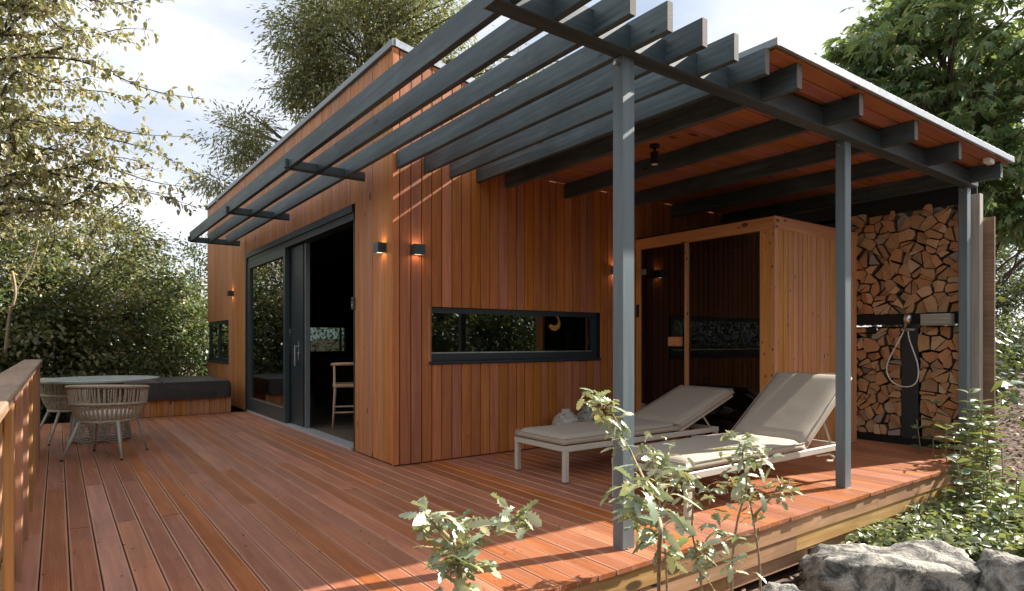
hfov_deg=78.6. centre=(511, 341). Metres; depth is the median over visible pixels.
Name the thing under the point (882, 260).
firewood log
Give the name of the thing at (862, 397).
firewood log
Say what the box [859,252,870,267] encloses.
firewood log
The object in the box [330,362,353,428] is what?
bar chair
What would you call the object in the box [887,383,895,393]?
firewood log
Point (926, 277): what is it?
firewood log
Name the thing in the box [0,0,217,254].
branchy tree
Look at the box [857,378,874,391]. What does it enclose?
firewood log
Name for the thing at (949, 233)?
firewood log
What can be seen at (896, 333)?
firewood log
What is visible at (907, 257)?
firewood log
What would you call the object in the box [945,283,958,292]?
firewood log
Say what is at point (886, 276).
firewood log
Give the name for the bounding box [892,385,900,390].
firewood log
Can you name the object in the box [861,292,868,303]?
firewood log
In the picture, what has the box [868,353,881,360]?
firewood log
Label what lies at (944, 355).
firewood log
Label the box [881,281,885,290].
firewood log
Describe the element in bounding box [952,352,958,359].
firewood log
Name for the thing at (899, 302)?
firewood log
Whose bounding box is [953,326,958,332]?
firewood log
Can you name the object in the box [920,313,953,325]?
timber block
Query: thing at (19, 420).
railing
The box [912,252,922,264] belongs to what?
firewood log
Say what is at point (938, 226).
firewood log
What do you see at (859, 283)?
firewood log
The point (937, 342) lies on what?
firewood log
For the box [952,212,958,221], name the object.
firewood log
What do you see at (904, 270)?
firewood log
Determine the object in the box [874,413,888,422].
firewood log
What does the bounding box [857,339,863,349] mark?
firewood log
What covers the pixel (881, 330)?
firewood log
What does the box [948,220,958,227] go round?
firewood log
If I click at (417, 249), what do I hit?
wall lamp
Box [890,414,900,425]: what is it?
firewood log
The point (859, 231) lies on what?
firewood log
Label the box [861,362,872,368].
firewood log
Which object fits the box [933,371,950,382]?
firewood log
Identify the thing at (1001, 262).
shrub
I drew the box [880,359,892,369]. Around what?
firewood log
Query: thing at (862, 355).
firewood log
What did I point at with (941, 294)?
firewood log
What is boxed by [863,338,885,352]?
firewood log
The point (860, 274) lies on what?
firewood log
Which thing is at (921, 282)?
firewood log
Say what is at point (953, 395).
firewood log
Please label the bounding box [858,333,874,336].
firewood log
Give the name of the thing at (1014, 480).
bark mulch
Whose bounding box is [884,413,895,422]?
firewood log
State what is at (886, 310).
firewood log
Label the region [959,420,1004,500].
stalk plant
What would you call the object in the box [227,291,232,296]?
wall lamp
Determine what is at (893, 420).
firewood log
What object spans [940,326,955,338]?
firewood log
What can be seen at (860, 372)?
firewood log
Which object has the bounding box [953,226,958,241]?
firewood log
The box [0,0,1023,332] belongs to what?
sky
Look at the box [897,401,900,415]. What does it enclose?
firewood log
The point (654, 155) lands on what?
ceiling spotlight
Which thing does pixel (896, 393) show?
firewood log
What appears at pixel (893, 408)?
firewood log
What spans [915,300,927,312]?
firewood log
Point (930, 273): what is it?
firewood log
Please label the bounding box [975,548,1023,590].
boulder
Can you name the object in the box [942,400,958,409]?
firewood log
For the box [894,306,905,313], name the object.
firewood log
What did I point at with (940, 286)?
firewood log
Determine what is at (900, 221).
firewood log
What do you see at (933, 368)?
firewood log
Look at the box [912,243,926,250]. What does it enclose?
firewood log
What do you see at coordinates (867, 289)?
firewood log
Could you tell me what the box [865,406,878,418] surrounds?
firewood log
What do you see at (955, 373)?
firewood log
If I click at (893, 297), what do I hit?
firewood log
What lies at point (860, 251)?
firewood log
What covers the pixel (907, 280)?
firewood log
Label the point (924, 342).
firewood log
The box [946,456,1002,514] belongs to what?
stalk plant
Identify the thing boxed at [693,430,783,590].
oak sapling
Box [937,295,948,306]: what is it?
firewood log
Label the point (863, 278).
firewood log
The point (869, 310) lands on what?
firewood log
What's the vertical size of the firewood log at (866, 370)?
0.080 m
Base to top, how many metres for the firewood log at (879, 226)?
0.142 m
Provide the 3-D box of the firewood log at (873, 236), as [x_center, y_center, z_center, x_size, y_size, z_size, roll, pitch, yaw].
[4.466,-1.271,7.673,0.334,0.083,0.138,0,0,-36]
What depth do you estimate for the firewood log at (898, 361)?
7.36 m
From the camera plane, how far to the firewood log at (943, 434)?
6.92 m
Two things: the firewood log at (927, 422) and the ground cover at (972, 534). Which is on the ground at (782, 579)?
the ground cover at (972, 534)
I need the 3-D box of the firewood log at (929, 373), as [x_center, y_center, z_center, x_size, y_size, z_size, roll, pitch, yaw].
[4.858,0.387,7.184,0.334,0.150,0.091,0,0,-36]
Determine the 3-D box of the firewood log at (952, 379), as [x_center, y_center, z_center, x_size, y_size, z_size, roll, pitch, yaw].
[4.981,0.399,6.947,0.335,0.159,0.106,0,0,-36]
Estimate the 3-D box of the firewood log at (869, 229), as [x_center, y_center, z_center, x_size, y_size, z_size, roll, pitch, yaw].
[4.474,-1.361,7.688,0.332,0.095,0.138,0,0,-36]
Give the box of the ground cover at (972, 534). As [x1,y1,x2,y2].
[836,485,1023,561]
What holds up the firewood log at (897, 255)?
on the firewood log at (893, 273)
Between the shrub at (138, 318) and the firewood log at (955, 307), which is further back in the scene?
the shrub at (138, 318)
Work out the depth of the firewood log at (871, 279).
7.56 m
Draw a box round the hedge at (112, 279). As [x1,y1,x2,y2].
[36,238,208,404]
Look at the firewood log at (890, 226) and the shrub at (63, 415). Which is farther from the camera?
the shrub at (63, 415)
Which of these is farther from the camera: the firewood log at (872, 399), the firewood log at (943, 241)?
the firewood log at (872, 399)
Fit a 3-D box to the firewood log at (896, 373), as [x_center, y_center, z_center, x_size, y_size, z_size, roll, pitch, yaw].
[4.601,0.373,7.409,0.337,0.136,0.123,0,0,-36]
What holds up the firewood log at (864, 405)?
on the firewood log at (863, 414)
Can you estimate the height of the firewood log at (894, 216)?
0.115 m
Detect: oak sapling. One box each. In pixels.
[399,492,541,590]
[576,388,700,590]
[621,431,699,590]
[658,455,727,590]
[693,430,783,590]
[710,473,802,590]
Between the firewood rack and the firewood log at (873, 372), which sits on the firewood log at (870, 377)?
the firewood log at (873, 372)
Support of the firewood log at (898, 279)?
on the firewood log at (908, 288)
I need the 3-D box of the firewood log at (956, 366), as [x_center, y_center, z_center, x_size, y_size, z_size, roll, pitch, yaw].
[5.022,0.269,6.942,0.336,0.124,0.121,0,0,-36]
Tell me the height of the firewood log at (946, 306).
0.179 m
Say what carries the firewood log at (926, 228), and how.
on the firewood log at (934, 234)
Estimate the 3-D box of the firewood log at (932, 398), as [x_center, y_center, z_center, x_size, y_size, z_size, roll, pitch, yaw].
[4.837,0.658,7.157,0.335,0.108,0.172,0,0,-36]
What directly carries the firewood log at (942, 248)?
on the firewood log at (944, 254)
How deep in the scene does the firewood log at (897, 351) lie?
7.29 m
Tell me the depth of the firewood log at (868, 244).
7.57 m
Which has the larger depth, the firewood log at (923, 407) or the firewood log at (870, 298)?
the firewood log at (870, 298)
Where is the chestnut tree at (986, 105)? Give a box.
[814,0,1023,292]
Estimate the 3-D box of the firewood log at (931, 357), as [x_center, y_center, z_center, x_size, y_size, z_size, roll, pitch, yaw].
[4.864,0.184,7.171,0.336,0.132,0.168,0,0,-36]
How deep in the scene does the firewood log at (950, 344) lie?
6.85 m
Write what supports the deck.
on the ground at (782, 579)
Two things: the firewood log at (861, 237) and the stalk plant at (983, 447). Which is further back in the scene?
the firewood log at (861, 237)
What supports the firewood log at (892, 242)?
on the firewood log at (897, 255)
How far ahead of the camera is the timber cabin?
6.92 m
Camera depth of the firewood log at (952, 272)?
6.88 m
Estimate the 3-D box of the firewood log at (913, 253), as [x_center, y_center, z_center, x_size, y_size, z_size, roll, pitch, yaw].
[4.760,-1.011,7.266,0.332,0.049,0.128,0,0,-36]
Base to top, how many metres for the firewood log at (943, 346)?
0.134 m
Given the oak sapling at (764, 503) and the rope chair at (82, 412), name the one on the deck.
the rope chair at (82, 412)
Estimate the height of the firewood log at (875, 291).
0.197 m
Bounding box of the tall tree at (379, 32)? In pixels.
[171,0,566,204]
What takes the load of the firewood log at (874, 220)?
on the firewood log at (869, 229)
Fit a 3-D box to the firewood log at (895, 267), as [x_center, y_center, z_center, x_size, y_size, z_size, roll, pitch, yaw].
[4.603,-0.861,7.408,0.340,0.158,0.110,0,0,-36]
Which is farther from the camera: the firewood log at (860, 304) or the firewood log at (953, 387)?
the firewood log at (860, 304)
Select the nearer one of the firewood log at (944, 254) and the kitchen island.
the firewood log at (944, 254)
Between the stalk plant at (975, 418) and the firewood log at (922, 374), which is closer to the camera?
the stalk plant at (975, 418)
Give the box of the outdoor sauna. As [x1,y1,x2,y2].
[636,214,857,455]
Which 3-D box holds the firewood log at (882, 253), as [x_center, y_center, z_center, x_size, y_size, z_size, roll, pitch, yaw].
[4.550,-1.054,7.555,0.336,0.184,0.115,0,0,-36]
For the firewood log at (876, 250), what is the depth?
7.48 m
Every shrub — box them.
[0,162,206,415]
[0,170,126,304]
[0,180,145,416]
[0,231,102,423]
[0,234,208,415]
[0,298,149,420]
[67,232,208,376]
[71,204,174,356]
[117,268,208,376]
[149,228,208,375]
[859,277,1023,427]
[995,197,1023,315]
[995,225,1023,308]
[995,245,1023,341]
[995,313,1023,366]
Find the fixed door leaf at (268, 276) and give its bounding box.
[247,248,289,422]
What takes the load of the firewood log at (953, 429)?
on the firewood log at (943, 434)
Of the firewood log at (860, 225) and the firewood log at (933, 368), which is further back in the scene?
the firewood log at (860, 225)
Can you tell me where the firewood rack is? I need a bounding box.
[857,187,994,450]
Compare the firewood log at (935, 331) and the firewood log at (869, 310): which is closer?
the firewood log at (935, 331)
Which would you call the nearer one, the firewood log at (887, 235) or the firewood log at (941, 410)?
the firewood log at (941, 410)
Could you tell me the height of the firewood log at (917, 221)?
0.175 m
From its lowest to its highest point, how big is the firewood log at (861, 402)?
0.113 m
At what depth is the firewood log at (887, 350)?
7.38 m
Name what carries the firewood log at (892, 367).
on the firewood log at (896, 373)
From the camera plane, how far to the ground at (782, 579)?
8.81 m
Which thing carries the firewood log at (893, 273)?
on the firewood log at (887, 264)
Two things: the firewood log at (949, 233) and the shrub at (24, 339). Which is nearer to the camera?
the firewood log at (949, 233)
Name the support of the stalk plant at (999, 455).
on the ground at (782, 579)
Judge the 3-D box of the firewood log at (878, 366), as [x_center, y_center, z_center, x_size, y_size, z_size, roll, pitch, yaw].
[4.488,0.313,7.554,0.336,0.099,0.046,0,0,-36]
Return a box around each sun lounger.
[514,385,734,483]
[611,371,851,517]
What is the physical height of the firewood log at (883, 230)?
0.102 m
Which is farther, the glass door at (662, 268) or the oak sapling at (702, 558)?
the glass door at (662, 268)
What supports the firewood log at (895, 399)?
on the firewood log at (896, 406)
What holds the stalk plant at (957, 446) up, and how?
on the ground at (782, 579)
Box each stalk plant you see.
[909,399,961,454]
[932,423,976,493]
[939,489,956,499]
[942,449,982,508]
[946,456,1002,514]
[956,388,997,500]
[956,397,995,493]
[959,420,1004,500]
[968,404,1008,494]
[970,491,1020,532]
[987,444,1016,488]
[996,472,1023,508]
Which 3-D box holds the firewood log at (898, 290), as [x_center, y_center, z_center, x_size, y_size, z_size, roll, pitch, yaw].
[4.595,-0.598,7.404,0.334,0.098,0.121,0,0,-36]
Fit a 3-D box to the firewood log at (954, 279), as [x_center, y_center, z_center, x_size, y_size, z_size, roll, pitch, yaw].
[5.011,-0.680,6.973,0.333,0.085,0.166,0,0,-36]
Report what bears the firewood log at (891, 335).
on the firewood log at (889, 341)
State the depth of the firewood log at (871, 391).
7.56 m
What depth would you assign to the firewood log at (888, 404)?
7.43 m
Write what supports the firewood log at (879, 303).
on the firewood log at (878, 310)
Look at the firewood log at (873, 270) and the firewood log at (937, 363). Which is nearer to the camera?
the firewood log at (937, 363)
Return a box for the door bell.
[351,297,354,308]
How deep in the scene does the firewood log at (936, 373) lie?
6.94 m
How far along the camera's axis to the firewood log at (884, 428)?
7.42 m
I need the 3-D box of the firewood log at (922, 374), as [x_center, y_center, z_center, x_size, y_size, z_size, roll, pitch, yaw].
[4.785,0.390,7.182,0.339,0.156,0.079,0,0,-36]
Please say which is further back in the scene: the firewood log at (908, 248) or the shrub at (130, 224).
the shrub at (130, 224)
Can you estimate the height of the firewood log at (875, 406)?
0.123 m
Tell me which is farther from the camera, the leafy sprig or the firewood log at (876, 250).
the firewood log at (876, 250)
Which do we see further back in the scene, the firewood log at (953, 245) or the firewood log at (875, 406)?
the firewood log at (875, 406)
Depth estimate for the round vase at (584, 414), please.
7.07 m
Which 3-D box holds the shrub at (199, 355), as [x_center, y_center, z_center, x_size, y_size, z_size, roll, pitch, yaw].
[-7.761,0.001,14.539,3.775,3.479,3.234,0,0,-36]
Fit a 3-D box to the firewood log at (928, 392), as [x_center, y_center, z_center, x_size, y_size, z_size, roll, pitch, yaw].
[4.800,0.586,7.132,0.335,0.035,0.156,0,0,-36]
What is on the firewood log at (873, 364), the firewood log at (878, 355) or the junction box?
the firewood log at (878, 355)
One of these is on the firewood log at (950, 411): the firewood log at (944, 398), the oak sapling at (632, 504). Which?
the firewood log at (944, 398)
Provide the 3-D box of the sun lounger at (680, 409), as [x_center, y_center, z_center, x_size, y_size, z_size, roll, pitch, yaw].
[1.197,0.853,6.243,2.400,0.694,0.720,0,0,-36]
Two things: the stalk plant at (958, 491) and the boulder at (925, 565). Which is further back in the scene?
the stalk plant at (958, 491)
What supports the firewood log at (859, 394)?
on the firewood log at (861, 402)
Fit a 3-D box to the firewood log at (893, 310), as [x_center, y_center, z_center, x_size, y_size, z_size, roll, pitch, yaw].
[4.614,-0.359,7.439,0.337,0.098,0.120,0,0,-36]
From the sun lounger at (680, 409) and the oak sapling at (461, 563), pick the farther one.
the sun lounger at (680, 409)
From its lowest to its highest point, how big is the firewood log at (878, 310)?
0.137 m
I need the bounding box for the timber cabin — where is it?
[205,38,721,466]
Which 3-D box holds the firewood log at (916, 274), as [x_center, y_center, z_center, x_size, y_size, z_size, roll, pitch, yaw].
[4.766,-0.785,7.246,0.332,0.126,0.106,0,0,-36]
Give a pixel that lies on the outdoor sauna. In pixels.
(744, 309)
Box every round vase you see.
[551,409,579,444]
[576,405,594,442]
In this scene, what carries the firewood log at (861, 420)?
on the firewood log
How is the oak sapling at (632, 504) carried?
on the ground at (782, 579)
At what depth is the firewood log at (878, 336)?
7.47 m
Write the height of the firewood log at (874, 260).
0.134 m
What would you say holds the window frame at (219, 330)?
in the timber cabin
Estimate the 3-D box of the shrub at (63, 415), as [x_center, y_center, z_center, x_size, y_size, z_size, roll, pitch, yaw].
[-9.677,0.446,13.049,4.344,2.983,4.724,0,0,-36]
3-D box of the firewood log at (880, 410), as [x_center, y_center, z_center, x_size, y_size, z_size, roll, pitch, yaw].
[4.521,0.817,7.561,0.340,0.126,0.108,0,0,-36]
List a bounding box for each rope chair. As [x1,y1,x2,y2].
[40,378,106,445]
[60,385,149,461]
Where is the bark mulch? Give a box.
[741,393,1023,590]
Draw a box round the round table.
[40,375,159,443]
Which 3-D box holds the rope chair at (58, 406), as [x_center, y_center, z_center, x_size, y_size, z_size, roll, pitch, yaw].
[-5.360,0.818,7.573,0.764,0.764,0.633,0,0,39]
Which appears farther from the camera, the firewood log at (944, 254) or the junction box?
the firewood log at (944, 254)
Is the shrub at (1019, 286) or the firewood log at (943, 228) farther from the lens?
the shrub at (1019, 286)
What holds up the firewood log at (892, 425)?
on the firewood log at (884, 428)
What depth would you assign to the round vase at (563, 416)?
6.85 m
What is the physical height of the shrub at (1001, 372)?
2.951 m
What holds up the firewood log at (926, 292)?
on the firewood log at (931, 303)
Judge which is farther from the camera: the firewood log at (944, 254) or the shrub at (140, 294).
the shrub at (140, 294)
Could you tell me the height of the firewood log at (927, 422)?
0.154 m
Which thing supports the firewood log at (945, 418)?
on the firewood log at (943, 434)
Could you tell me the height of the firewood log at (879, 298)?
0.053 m
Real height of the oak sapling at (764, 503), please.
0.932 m
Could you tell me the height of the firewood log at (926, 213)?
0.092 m
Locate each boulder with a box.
[762,582,800,590]
[798,540,982,590]
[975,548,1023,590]
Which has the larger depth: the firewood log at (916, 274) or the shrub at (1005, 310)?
the shrub at (1005, 310)
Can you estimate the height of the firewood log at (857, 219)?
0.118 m
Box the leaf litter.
[42,420,819,588]
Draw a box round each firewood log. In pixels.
[851,216,869,224]
[851,220,867,228]
[851,225,858,230]
[855,228,863,235]
[857,233,865,245]
[857,247,867,257]
[857,260,866,270]
[857,270,865,279]
[857,281,870,291]
[857,301,866,309]
[857,304,872,314]
[857,328,877,332]
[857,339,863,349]
[857,350,877,360]
[857,367,866,376]
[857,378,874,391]
[857,391,867,400]
[857,393,866,401]
[857,398,866,406]
[857,413,866,425]
[858,214,869,222]
[858,285,866,291]
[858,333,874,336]
[859,250,871,258]
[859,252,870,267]
[859,358,874,365]
[859,401,872,409]
[859,409,869,419]
[859,426,867,431]
[860,238,878,250]
[860,271,871,284]
[860,285,871,292]
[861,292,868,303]
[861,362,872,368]
[862,367,873,373]
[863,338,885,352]
[863,373,875,381]
[864,225,876,232]
[864,232,879,239]
[864,274,884,284]
[865,305,874,314]
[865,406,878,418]
[865,419,882,431]
[866,266,881,274]
[866,293,878,303]
[867,387,878,394]
[867,393,877,404]
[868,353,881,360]
[868,370,880,373]
[869,216,883,224]
[869,254,883,265]
[869,382,882,391]
[870,281,882,297]
[871,331,887,339]
[871,360,880,369]
[871,402,884,411]
[872,300,894,307]
[873,247,882,257]
[873,303,895,314]
[873,422,886,433]
[874,296,888,300]
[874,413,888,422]
[875,221,883,233]
[875,239,886,244]
[875,267,882,279]
[875,328,889,334]
[875,363,887,370]
[875,371,891,384]
[875,404,887,414]
[876,352,883,358]
[877,232,893,239]
[877,256,886,263]
[878,245,888,259]
[878,336,891,345]
[878,391,894,402]
[879,289,900,295]
[879,423,898,433]
[880,226,891,234]
[880,245,890,258]
[880,305,893,314]
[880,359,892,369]
[881,220,898,232]
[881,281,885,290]
[881,385,889,395]
[882,264,893,280]
[883,346,897,359]
[884,260,895,277]
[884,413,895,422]
[885,233,900,249]
[885,280,900,291]
[885,399,893,412]
[886,334,892,344]
[887,294,900,300]
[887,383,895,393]
[888,211,906,221]
[888,307,901,313]
[888,328,896,340]
[888,364,900,371]
[888,390,900,397]
[888,429,900,435]
[889,249,905,262]
[889,260,904,275]
[889,261,902,274]
[889,286,906,294]
[889,359,900,364]
[889,367,900,378]
[889,421,899,428]
[890,397,900,401]
[890,401,896,412]
[890,413,900,427]
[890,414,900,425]
[891,328,900,338]
[891,347,900,358]
[892,378,900,384]
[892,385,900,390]
[893,275,906,286]
[893,298,904,308]
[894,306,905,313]
[895,336,900,348]
[895,402,898,412]
[897,216,905,231]
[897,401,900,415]
[898,229,920,242]
[899,217,920,231]
[899,262,913,277]
[900,241,921,247]
[900,242,915,252]
[900,292,911,301]
[901,275,917,285]
[902,252,913,263]
[904,294,925,308]
[905,282,911,293]
[905,302,917,313]
[908,259,923,273]
[909,250,923,255]
[911,215,926,230]
[912,210,925,216]
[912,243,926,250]
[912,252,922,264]
[912,267,928,277]
[912,280,918,293]
[915,277,934,288]
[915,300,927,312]
[917,232,936,244]
[917,285,934,297]
[917,334,935,351]
[918,224,936,231]
[919,368,930,381]
[920,215,941,226]
[920,268,944,280]
[920,274,941,280]
[920,327,936,332]
[920,357,931,367]
[920,379,939,392]
[920,391,941,394]
[920,400,930,416]
[921,210,933,216]
[921,394,936,403]
[921,414,932,425]
[922,250,936,264]
[922,351,941,362]
[922,425,940,438]
[923,204,942,213]
[923,295,940,312]
[924,256,937,269]
[925,229,944,239]
[925,327,940,334]
[925,369,932,379]
[925,401,941,416]
[926,239,940,248]
[926,245,937,254]
[930,364,939,371]
[931,223,947,230]
[931,255,950,267]
[931,336,948,349]
[931,369,951,378]
[932,359,952,368]
[932,413,958,428]
[933,281,938,292]
[933,292,948,296]
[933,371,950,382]
[934,207,957,218]
[934,432,945,440]
[935,280,949,291]
[936,244,954,254]
[936,265,950,274]
[936,339,950,350]
[936,393,950,405]
[937,208,957,223]
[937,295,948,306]
[937,408,950,416]
[937,428,953,440]
[938,267,950,280]
[938,296,952,312]
[938,348,958,362]
[939,225,949,232]
[939,238,958,245]
[939,251,953,257]
[939,383,951,393]
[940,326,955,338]
[940,382,951,390]
[940,407,956,416]
[942,354,955,368]
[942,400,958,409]
[943,256,955,264]
[944,227,956,241]
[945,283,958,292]
[947,267,958,276]
[947,276,958,282]
[947,339,955,349]
[947,393,958,398]
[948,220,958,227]
[948,383,958,393]
[948,428,958,436]
[949,241,958,249]
[949,251,958,260]
[949,370,958,384]
[950,294,958,302]
[950,303,958,311]
[951,261,958,272]
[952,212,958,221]
[952,337,958,350]
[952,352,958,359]
[952,369,958,383]
[952,408,958,418]
[952,419,958,427]
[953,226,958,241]
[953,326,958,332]
[953,360,958,369]
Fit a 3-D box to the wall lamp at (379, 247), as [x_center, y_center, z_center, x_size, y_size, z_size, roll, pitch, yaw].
[-1.302,-0.915,6.151,0.085,0.100,0.110,0,0,-36]
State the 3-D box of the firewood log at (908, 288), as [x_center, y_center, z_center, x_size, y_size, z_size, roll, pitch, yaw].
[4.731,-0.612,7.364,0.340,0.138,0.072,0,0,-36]
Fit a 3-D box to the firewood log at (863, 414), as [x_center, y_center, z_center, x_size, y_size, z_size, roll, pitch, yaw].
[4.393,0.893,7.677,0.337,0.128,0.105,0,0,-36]
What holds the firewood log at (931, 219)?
on the firewood log at (926, 228)
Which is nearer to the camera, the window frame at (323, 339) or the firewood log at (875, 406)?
the firewood log at (875, 406)
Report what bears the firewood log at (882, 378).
on the firewood log at (884, 389)
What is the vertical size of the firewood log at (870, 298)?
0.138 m
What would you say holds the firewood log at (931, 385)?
on the firewood log at (928, 392)
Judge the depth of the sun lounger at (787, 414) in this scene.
5.28 m
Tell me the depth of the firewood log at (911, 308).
7.17 m
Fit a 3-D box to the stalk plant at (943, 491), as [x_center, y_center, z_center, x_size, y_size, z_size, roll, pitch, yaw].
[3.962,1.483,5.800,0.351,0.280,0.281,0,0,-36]
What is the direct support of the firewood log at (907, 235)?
on the firewood log at (905, 244)
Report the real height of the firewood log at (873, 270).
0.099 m
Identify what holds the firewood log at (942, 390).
on the firewood log at (944, 398)
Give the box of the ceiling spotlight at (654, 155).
[650,143,659,164]
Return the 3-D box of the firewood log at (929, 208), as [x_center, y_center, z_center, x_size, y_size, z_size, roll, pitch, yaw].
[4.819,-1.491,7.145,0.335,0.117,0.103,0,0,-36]
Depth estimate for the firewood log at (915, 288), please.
7.20 m
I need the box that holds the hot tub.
[88,375,230,417]
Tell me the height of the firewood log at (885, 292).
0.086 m
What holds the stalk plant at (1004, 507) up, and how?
on the ground at (782, 579)
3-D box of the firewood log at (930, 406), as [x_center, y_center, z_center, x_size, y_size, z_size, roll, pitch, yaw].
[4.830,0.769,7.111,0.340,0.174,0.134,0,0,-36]
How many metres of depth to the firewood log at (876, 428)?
7.46 m
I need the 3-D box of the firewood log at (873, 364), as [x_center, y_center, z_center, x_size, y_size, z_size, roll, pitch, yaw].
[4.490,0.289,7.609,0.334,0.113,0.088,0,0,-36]
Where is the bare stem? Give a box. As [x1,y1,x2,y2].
[4,240,38,352]
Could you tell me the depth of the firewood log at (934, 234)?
6.99 m
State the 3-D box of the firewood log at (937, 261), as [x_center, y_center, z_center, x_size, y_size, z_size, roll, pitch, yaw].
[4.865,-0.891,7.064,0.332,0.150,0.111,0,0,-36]
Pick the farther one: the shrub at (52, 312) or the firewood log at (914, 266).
the shrub at (52, 312)
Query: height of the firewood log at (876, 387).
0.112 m
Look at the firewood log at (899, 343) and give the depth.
7.28 m
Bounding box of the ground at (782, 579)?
[40,333,1023,590]
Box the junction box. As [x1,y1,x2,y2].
[983,157,994,164]
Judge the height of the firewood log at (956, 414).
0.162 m
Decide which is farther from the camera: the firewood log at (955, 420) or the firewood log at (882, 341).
the firewood log at (882, 341)
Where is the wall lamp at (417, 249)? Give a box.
[411,244,424,255]
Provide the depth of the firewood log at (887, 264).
7.38 m
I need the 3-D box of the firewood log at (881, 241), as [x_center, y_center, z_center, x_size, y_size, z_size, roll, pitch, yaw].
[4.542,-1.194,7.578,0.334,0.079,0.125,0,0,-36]
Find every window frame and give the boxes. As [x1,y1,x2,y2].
[206,320,228,363]
[310,326,345,352]
[428,306,600,363]
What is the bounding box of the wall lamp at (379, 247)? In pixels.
[373,242,385,253]
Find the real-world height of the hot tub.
0.840 m
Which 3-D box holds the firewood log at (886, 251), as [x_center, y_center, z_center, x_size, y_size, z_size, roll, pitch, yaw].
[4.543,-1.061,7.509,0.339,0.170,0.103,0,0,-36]
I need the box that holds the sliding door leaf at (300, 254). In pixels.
[290,242,309,427]
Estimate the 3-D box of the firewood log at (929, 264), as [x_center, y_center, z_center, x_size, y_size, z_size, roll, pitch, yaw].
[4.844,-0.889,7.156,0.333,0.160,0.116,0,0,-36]
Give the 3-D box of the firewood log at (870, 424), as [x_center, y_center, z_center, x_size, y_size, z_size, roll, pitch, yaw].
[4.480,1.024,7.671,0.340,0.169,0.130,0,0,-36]
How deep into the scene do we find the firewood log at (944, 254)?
6.91 m
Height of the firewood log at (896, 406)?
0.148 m
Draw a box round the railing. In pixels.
[0,359,41,590]
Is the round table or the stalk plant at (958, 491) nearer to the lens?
the stalk plant at (958, 491)
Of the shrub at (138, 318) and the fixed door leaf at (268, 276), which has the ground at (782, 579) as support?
the shrub at (138, 318)
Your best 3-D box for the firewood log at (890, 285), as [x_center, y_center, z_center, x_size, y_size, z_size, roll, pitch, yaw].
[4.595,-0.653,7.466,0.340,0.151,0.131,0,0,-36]
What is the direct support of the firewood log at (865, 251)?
on the firewood log at (864, 260)
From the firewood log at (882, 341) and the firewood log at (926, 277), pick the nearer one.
the firewood log at (926, 277)
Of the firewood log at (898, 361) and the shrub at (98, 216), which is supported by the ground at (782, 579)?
the shrub at (98, 216)
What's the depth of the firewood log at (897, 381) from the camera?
7.35 m
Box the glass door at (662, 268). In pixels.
[640,244,683,437]
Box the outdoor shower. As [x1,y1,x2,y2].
[886,314,918,387]
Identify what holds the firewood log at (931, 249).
on the firewood log at (937, 261)
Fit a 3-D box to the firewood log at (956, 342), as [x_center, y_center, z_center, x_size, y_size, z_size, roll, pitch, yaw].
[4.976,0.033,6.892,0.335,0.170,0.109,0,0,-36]
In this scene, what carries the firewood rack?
on the deck
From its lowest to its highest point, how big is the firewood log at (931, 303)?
0.197 m
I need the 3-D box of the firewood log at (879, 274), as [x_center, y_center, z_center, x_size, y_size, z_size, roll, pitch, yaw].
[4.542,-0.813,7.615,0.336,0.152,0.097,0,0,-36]
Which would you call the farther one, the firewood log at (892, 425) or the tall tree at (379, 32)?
the tall tree at (379, 32)
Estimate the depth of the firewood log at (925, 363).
7.11 m
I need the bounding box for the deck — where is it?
[14,412,1000,590]
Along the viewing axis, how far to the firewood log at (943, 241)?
6.93 m
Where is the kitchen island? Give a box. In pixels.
[310,355,353,406]
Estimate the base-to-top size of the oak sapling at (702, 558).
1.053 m
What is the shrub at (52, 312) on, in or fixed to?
on the ground at (782, 579)
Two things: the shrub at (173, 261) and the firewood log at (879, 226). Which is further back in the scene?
the shrub at (173, 261)
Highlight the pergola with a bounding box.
[188,0,1014,549]
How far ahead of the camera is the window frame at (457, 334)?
6.82 m
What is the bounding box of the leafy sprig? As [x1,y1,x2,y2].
[987,379,1023,421]
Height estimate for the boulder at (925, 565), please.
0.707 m
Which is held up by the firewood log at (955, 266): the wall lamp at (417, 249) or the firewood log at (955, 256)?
the firewood log at (955, 256)
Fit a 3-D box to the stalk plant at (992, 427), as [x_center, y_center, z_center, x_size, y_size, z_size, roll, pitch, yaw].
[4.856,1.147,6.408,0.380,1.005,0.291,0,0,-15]
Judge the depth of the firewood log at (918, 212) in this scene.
7.18 m
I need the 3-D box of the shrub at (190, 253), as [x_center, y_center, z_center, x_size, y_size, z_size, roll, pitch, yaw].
[-8.565,-0.734,17.129,3.309,4.749,3.660,0,0,-36]
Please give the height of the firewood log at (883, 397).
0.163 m
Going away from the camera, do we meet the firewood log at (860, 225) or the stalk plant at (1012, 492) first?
the stalk plant at (1012, 492)
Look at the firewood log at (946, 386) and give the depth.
6.93 m
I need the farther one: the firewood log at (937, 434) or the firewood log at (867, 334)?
the firewood log at (867, 334)
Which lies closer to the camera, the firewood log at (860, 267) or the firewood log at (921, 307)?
the firewood log at (921, 307)
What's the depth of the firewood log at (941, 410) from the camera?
6.94 m
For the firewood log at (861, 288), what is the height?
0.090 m
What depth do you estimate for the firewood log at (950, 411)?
6.91 m
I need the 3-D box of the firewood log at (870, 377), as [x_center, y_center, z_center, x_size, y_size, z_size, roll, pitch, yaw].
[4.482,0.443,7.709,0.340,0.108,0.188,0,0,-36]
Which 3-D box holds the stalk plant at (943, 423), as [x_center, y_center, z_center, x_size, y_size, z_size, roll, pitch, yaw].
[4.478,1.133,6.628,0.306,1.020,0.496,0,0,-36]
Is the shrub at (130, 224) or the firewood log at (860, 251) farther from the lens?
the shrub at (130, 224)

